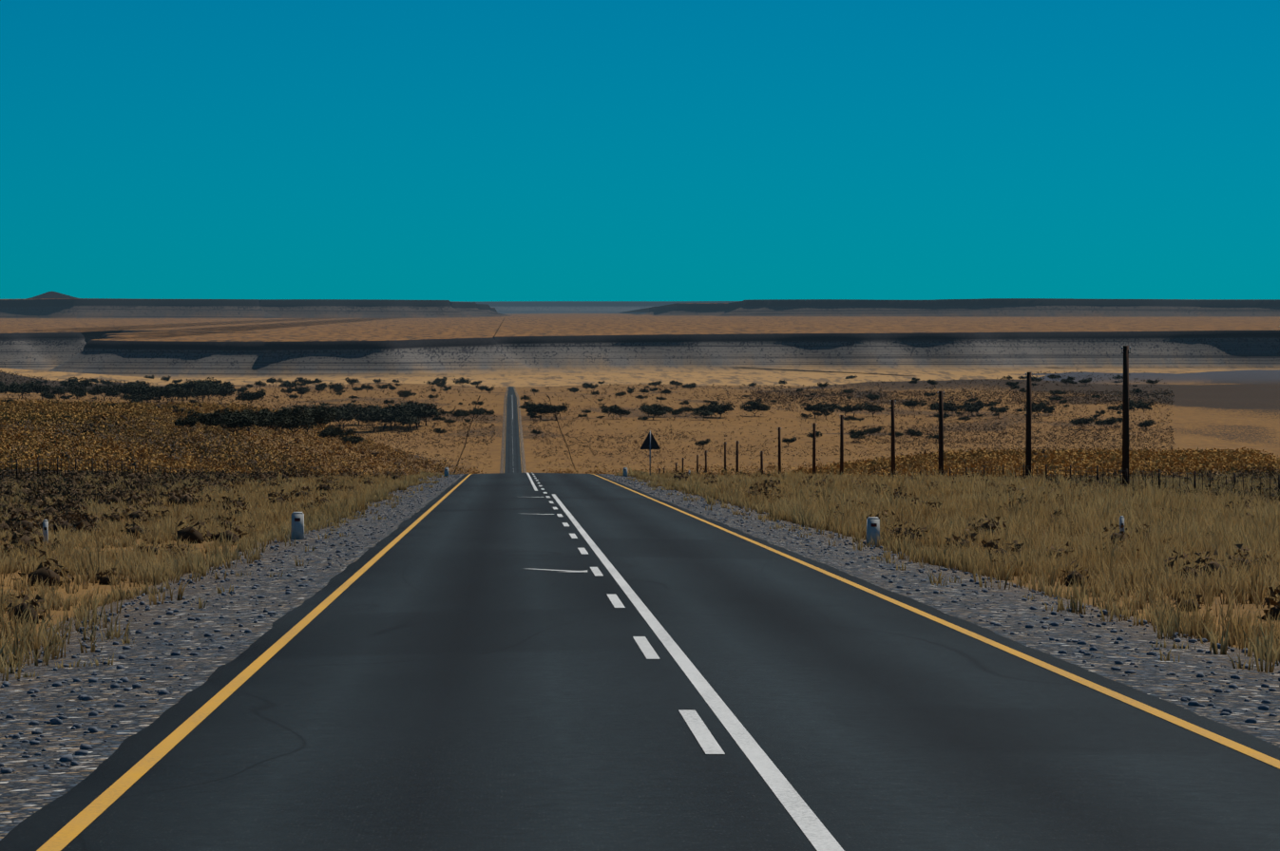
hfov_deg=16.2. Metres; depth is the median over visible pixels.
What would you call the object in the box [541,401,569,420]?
acacia tree
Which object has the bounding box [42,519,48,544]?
culvert marker post
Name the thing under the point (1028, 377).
fence post
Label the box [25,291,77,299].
cone hill
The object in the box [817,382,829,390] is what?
acacia tree
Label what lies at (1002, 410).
acacia tree
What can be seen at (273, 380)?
acacia tree
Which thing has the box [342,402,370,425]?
acacia tree
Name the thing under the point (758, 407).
acacia tree
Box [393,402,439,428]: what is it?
acacia tree
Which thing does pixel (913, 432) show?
acacia tree
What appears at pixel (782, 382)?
acacia tree
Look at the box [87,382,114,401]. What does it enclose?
acacia tree
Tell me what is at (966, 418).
acacia tree
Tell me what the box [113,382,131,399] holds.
acacia tree
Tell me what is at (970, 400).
acacia tree
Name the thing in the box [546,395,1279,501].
stock fence
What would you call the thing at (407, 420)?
acacia tree
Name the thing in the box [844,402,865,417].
acacia tree
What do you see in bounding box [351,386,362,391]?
acacia tree
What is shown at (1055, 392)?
acacia tree
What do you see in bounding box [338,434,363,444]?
acacia tree
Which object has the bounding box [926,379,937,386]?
acacia tree
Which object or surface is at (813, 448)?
fence post
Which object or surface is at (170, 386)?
acacia tree
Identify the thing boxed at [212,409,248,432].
acacia tree
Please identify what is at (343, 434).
acacia tree
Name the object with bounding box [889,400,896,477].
fence post
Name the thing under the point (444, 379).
acacia tree
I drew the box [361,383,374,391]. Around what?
acacia tree
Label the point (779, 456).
fence post
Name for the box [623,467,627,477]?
culvert marker block
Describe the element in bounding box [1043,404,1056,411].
acacia tree
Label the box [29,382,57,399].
acacia tree
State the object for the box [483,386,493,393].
acacia tree
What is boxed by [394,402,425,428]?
acacia tree
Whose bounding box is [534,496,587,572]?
white road arrows
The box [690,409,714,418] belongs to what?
acacia tree
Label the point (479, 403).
acacia tree
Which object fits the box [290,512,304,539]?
marker post
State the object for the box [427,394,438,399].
acacia tree
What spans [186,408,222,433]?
acacia tree
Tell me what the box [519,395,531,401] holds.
acacia tree
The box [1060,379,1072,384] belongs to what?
acacia tree
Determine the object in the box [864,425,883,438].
acacia tree
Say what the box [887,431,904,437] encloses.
acacia tree
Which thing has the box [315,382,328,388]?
acacia tree
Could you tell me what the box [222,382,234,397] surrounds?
acacia tree
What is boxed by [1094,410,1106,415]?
acacia tree
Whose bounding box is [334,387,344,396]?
acacia tree
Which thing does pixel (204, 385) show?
acacia tree
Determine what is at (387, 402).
acacia tree
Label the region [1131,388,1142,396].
acacia tree
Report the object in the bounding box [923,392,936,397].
acacia tree
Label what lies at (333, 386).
acacia tree
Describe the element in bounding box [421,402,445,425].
acacia tree
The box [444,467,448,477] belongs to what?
culvert marker block
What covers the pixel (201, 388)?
acacia tree
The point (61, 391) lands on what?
acacia tree
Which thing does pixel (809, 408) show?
acacia tree
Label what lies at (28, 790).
road shoulder gravel
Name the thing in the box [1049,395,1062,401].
acacia tree
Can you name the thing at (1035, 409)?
acacia tree
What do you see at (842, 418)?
fence post
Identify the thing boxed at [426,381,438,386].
acacia tree
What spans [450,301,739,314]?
plateau
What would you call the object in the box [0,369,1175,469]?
plain bushes
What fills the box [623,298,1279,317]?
plateau
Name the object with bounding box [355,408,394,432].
acacia tree
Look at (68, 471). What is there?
stock fence
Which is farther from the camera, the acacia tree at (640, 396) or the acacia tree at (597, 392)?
the acacia tree at (597, 392)
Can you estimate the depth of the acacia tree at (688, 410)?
2563.12 m
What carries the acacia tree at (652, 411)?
on the ground
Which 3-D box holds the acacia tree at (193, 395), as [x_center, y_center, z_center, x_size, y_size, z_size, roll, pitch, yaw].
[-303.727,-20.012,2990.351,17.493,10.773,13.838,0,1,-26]
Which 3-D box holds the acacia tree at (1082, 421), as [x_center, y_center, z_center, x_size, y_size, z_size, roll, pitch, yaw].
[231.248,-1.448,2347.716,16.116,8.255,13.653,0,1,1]
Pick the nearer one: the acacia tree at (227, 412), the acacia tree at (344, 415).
the acacia tree at (227, 412)
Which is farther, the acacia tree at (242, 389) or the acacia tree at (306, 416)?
the acacia tree at (242, 389)
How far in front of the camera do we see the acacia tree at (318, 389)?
4050.60 m
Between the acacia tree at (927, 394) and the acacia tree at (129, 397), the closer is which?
the acacia tree at (129, 397)
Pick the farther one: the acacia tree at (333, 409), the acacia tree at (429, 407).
the acacia tree at (429, 407)
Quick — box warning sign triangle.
[640,430,660,475]
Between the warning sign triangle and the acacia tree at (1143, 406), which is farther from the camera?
the acacia tree at (1143, 406)
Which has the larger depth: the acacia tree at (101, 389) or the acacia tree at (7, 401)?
the acacia tree at (101, 389)
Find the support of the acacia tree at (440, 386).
on the ground
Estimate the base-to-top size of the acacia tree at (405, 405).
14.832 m
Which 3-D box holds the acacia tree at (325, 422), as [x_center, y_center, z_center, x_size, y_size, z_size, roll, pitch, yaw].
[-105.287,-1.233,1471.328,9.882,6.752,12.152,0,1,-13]
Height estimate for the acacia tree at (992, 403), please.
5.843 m
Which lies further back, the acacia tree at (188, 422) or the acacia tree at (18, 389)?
the acacia tree at (18, 389)
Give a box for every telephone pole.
[695,455,699,474]
[704,450,706,473]
[723,441,726,471]
[735,440,739,474]
[759,451,764,475]
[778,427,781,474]
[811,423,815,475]
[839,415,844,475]
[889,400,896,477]
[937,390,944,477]
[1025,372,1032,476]
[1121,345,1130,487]
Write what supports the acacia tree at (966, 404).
on the ground
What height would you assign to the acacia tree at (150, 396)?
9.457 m
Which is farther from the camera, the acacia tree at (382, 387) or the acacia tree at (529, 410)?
the acacia tree at (382, 387)
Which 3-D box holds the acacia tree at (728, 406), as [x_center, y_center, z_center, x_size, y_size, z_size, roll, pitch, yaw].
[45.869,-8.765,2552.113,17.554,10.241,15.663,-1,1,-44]
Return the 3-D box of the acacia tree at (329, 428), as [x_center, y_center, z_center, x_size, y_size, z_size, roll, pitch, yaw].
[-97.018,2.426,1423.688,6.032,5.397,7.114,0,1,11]
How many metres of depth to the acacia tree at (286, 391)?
3562.12 m
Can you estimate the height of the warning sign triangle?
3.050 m
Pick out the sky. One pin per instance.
(451, 150)
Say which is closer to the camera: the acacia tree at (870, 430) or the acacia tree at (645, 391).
the acacia tree at (870, 430)
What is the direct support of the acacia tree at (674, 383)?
on the ground
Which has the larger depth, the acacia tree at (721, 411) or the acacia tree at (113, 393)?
the acacia tree at (113, 393)
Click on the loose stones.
(272, 613)
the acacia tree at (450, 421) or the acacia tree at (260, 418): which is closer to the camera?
the acacia tree at (260, 418)
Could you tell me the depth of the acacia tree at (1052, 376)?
3230.72 m
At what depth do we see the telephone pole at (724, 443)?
683.36 m
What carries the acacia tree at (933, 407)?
on the ground
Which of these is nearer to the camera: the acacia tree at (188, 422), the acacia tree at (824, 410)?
the acacia tree at (188, 422)
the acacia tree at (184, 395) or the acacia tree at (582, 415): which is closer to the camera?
the acacia tree at (582, 415)
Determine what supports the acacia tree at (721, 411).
on the ground
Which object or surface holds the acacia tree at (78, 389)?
on the ground
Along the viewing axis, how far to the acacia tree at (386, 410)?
2379.71 m
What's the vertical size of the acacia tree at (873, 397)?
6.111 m
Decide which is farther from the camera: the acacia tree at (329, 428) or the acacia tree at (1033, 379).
the acacia tree at (1033, 379)
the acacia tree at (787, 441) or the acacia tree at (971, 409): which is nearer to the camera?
the acacia tree at (787, 441)
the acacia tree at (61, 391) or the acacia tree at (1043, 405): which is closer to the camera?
the acacia tree at (1043, 405)
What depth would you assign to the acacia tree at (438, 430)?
2239.28 m
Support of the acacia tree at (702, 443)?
on the ground
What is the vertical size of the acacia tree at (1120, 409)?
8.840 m
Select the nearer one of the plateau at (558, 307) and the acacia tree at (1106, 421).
the acacia tree at (1106, 421)
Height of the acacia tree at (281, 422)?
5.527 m
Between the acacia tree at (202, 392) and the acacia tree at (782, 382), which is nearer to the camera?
the acacia tree at (202, 392)
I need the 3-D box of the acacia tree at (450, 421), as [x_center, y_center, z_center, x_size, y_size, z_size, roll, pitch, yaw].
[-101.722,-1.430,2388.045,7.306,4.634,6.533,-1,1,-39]
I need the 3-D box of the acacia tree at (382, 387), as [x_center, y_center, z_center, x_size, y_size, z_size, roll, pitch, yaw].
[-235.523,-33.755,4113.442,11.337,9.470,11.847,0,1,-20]
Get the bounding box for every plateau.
[0,298,512,318]
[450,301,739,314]
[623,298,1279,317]
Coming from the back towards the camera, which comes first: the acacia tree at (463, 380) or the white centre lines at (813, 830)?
the acacia tree at (463, 380)
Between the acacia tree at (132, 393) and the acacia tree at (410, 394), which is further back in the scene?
the acacia tree at (410, 394)
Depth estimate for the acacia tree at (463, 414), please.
2481.18 m
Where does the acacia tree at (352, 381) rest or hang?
on the ground
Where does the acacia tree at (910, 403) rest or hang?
on the ground
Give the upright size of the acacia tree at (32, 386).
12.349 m
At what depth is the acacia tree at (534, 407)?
2491.50 m
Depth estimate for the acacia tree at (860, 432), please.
2066.28 m
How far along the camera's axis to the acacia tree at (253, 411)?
1236.78 m
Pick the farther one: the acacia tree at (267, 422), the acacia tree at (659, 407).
the acacia tree at (659, 407)
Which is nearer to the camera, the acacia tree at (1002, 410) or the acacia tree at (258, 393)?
the acacia tree at (1002, 410)
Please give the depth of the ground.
2423.12 m
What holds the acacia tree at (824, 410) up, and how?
on the ground
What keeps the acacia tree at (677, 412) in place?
on the ground
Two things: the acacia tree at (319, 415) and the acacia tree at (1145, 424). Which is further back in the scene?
the acacia tree at (1145, 424)
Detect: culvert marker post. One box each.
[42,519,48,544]
[1119,515,1124,534]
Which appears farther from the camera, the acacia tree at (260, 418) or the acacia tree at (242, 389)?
the acacia tree at (242, 389)
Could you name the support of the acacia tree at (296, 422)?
on the ground
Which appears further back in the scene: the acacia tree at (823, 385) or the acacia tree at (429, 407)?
the acacia tree at (823, 385)
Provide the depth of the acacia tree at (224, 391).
2984.22 m
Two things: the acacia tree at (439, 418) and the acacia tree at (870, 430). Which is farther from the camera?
the acacia tree at (439, 418)
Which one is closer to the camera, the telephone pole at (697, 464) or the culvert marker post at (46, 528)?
the culvert marker post at (46, 528)
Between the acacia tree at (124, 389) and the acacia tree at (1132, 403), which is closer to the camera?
the acacia tree at (1132, 403)
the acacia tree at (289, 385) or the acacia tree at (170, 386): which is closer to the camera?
the acacia tree at (170, 386)
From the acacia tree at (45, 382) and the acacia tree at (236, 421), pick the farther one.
the acacia tree at (45, 382)
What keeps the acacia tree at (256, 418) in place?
on the ground
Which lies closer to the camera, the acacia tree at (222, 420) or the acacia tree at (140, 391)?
the acacia tree at (222, 420)
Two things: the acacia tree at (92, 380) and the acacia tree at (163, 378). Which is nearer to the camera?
the acacia tree at (92, 380)
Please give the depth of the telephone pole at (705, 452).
733.37 m
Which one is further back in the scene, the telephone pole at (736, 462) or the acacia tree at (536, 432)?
the acacia tree at (536, 432)
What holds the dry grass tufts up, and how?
on the ground
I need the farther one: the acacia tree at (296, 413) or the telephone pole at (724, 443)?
the acacia tree at (296, 413)
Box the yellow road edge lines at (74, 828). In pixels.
[36,388,1279,850]
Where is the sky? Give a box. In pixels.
[0,0,1279,302]
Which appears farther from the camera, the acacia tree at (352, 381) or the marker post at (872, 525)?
the acacia tree at (352, 381)
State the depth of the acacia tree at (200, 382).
3158.07 m
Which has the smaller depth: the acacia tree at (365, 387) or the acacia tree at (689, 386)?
the acacia tree at (365, 387)
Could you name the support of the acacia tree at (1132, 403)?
on the ground
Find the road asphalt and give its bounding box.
[0,386,1279,850]
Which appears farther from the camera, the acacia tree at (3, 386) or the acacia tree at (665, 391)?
the acacia tree at (665, 391)
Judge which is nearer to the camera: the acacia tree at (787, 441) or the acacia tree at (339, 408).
the acacia tree at (787, 441)
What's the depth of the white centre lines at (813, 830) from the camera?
30.79 m
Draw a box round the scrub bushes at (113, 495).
[0,465,1279,624]
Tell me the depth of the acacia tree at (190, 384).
3068.17 m
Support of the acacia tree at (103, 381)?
on the ground
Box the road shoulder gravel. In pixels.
[0,386,1279,840]
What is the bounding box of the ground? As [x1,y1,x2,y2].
[0,369,1279,652]
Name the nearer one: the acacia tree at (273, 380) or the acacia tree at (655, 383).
the acacia tree at (273, 380)
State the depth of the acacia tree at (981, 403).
2559.32 m
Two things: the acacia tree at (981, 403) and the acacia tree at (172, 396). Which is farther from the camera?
the acacia tree at (172, 396)
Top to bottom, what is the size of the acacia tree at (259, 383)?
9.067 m
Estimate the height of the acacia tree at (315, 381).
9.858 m
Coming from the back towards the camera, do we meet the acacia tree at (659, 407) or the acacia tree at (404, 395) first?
the acacia tree at (404, 395)
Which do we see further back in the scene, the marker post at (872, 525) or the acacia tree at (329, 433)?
the acacia tree at (329, 433)
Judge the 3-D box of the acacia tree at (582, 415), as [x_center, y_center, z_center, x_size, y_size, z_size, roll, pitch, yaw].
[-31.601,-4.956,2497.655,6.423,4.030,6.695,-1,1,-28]
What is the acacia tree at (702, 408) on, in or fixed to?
on the ground
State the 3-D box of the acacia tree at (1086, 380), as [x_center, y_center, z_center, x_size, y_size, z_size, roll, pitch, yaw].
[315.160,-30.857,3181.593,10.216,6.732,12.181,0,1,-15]
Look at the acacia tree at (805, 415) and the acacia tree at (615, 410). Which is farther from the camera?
the acacia tree at (805, 415)
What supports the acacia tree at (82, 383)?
on the ground
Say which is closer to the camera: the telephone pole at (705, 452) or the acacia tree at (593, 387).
the telephone pole at (705, 452)
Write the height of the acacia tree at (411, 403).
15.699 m
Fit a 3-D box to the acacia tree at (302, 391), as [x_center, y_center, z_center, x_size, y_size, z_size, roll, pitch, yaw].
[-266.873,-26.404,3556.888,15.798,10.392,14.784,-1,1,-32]
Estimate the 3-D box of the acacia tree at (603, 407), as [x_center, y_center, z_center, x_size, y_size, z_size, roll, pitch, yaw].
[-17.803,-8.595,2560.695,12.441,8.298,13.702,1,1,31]
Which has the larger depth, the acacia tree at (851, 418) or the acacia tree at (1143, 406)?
the acacia tree at (1143, 406)
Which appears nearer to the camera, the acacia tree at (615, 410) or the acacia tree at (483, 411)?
the acacia tree at (615, 410)
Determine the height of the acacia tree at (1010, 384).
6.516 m
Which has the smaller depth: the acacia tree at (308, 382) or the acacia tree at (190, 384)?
the acacia tree at (190, 384)
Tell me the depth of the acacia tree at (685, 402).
2745.86 m
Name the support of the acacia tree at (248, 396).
on the ground
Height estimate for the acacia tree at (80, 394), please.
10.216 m
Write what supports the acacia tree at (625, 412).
on the ground
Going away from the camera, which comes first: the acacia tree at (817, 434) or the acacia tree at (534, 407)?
the acacia tree at (817, 434)
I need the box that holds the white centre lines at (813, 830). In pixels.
[511,397,844,850]
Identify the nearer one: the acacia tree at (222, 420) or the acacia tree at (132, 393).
the acacia tree at (222, 420)
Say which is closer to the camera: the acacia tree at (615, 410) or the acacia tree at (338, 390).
the acacia tree at (615, 410)
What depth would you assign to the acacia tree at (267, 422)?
1163.18 m
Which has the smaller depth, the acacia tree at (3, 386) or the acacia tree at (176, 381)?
the acacia tree at (3, 386)
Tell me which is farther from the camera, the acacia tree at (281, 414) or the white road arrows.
the acacia tree at (281, 414)
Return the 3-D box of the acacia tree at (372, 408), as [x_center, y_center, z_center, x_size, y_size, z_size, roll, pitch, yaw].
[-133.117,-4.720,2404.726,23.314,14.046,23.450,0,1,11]
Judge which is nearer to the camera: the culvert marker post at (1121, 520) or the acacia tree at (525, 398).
the culvert marker post at (1121, 520)
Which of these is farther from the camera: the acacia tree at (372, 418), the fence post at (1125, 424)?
the acacia tree at (372, 418)
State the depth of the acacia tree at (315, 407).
1447.31 m
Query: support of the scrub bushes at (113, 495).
on the ground
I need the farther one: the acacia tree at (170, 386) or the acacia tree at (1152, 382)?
the acacia tree at (1152, 382)
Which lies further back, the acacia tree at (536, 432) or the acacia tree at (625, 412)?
the acacia tree at (625, 412)
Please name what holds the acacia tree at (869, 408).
on the ground
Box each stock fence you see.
[0,396,479,479]
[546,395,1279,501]
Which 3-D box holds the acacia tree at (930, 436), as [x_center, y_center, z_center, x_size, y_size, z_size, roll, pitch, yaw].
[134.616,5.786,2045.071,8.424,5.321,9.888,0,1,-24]
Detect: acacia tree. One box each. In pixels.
[0,382,16,398]
[1,398,15,403]
[6,382,34,399]
[13,382,38,398]
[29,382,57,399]
[35,380,47,385]
[39,391,56,400]
[51,387,67,400]
[59,377,93,387]
[63,384,92,398]
[69,388,89,400]
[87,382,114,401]
[89,378,97,384]
[99,379,111,384]
[103,387,121,401]
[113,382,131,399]
[120,382,149,394]
[120,393,142,402]
[127,384,146,401]
[128,382,163,401]
[139,392,161,403]
[150,383,175,401]
[157,385,185,403]
[160,375,170,382]
[163,386,183,401]
[168,379,198,401]
[171,379,182,382]
[173,414,198,433]
[177,387,192,402]
[178,388,194,401]
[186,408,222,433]
[191,376,221,396]
[191,386,210,401]
[193,383,213,398]
[199,381,219,400]
[199,415,230,428]
[206,383,234,402]
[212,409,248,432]
[214,411,256,434]
[220,407,259,436]
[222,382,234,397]
[235,390,265,406]
[236,386,248,392]
[239,387,266,406]
[239,412,266,431]
[246,407,271,426]
[248,411,279,432]
[253,381,267,386]
[254,415,290,431]
[258,406,291,434]
[266,377,283,383]
[269,403,307,431]
[276,416,317,437]
[278,381,299,388]
[280,387,291,396]
[285,407,315,432]
[288,393,298,400]
[293,386,310,397]
[294,377,308,386]
[299,405,335,434]
[300,402,324,430]
[301,379,311,385]
[311,378,321,384]
[314,385,325,393]
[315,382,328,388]
[316,426,342,442]
[317,417,332,428]
[319,407,340,428]
[321,401,344,425]
[325,424,342,440]
[326,405,357,429]
[328,382,344,393]
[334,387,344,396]
[334,426,358,443]
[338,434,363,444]
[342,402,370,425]
[343,377,359,385]
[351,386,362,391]
[355,404,404,430]
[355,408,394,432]
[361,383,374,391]
[368,404,400,427]
[377,383,388,393]
[377,400,419,426]
[383,400,395,405]
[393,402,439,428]
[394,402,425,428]
[394,414,420,431]
[398,402,428,412]
[399,393,408,401]
[403,391,416,397]
[406,403,438,426]
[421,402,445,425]
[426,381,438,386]
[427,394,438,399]
[431,416,446,421]
[433,428,446,435]
[434,376,447,382]
[436,382,446,388]
[443,419,456,423]
[448,409,463,418]
[453,377,471,386]
[455,411,469,420]
[469,380,481,386]
[471,401,484,408]
[474,407,494,418]
[476,384,488,390]
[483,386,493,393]
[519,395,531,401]
[521,401,552,420]
[525,403,544,420]
[530,429,542,435]
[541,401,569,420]
[577,413,587,420]
[587,383,598,389]
[590,390,599,396]
[599,403,618,417]
[601,404,623,417]
[614,391,626,397]
[614,407,631,417]
[637,395,648,399]
[637,416,648,422]
[639,388,649,395]
[639,406,667,420]
[646,402,673,417]
[648,381,662,387]
[660,389,670,395]
[665,406,685,420]
[669,380,683,388]
[679,400,689,406]
[679,404,692,415]
[682,382,697,390]
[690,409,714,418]
[694,439,711,447]
[695,401,720,417]
[705,405,725,418]
[707,401,735,418]
[738,401,770,416]
[778,380,787,385]
[782,437,796,446]
[800,401,829,418]
[801,412,812,421]
[806,430,821,438]
[815,405,837,420]
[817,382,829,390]
[835,404,853,416]
[840,388,854,396]
[843,416,858,421]
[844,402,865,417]
[847,428,867,441]
[849,433,865,443]
[860,401,884,416]
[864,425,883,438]
[867,394,878,401]
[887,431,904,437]
[900,398,927,411]
[905,429,922,440]
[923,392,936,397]
[925,433,944,442]
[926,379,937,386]
[927,401,951,413]
[931,401,958,414]
[956,403,981,417]
[956,416,971,421]
[961,400,983,416]
[965,400,983,414]
[967,397,978,403]
[983,401,996,406]
[987,405,1009,418]
[1005,382,1017,389]
[1023,404,1042,418]
[1031,376,1041,382]
[1031,400,1050,416]
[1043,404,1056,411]
[1043,409,1052,416]
[1048,373,1061,382]
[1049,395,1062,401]
[1050,389,1060,397]
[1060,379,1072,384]
[1069,416,1098,427]
[1077,378,1092,385]
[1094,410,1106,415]
[1094,417,1118,429]
[1111,374,1123,382]
[1112,403,1134,412]
[1128,399,1144,412]
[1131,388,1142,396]
[1133,401,1154,412]
[1137,420,1155,431]
[1146,379,1157,387]
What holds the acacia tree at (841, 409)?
on the ground
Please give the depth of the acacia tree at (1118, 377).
5675.59 m
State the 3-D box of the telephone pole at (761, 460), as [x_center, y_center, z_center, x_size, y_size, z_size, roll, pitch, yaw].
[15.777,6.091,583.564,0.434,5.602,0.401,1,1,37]
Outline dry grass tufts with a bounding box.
[0,464,1279,681]
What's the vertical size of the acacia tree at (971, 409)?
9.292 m
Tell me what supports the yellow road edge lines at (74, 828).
on the road asphalt
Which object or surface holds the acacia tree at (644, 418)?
on the ground
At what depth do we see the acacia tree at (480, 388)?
4143.02 m
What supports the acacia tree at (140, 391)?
on the ground
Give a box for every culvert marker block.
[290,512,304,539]
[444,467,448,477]
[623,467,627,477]
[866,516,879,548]
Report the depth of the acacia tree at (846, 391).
3063.12 m
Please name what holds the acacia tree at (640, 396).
on the ground
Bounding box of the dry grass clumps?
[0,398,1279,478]
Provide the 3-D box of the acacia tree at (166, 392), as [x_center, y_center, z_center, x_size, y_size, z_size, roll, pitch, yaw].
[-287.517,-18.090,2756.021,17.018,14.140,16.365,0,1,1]
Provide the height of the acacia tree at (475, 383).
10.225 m
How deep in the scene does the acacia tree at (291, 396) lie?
3088.08 m
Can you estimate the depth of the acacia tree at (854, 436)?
2053.99 m
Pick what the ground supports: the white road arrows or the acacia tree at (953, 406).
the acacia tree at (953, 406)
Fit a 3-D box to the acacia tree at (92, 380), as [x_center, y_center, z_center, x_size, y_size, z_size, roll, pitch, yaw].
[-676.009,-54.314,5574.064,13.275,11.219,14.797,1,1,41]
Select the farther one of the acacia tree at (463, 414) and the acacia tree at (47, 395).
the acacia tree at (47, 395)
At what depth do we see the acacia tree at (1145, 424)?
2314.16 m
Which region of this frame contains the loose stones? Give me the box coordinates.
[0,474,1279,774]
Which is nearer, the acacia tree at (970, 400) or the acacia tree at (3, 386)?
the acacia tree at (970, 400)
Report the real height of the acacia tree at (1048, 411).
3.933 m
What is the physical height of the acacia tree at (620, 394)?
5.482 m
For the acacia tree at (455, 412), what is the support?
on the ground
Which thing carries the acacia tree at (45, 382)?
on the ground
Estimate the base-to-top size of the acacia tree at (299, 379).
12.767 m

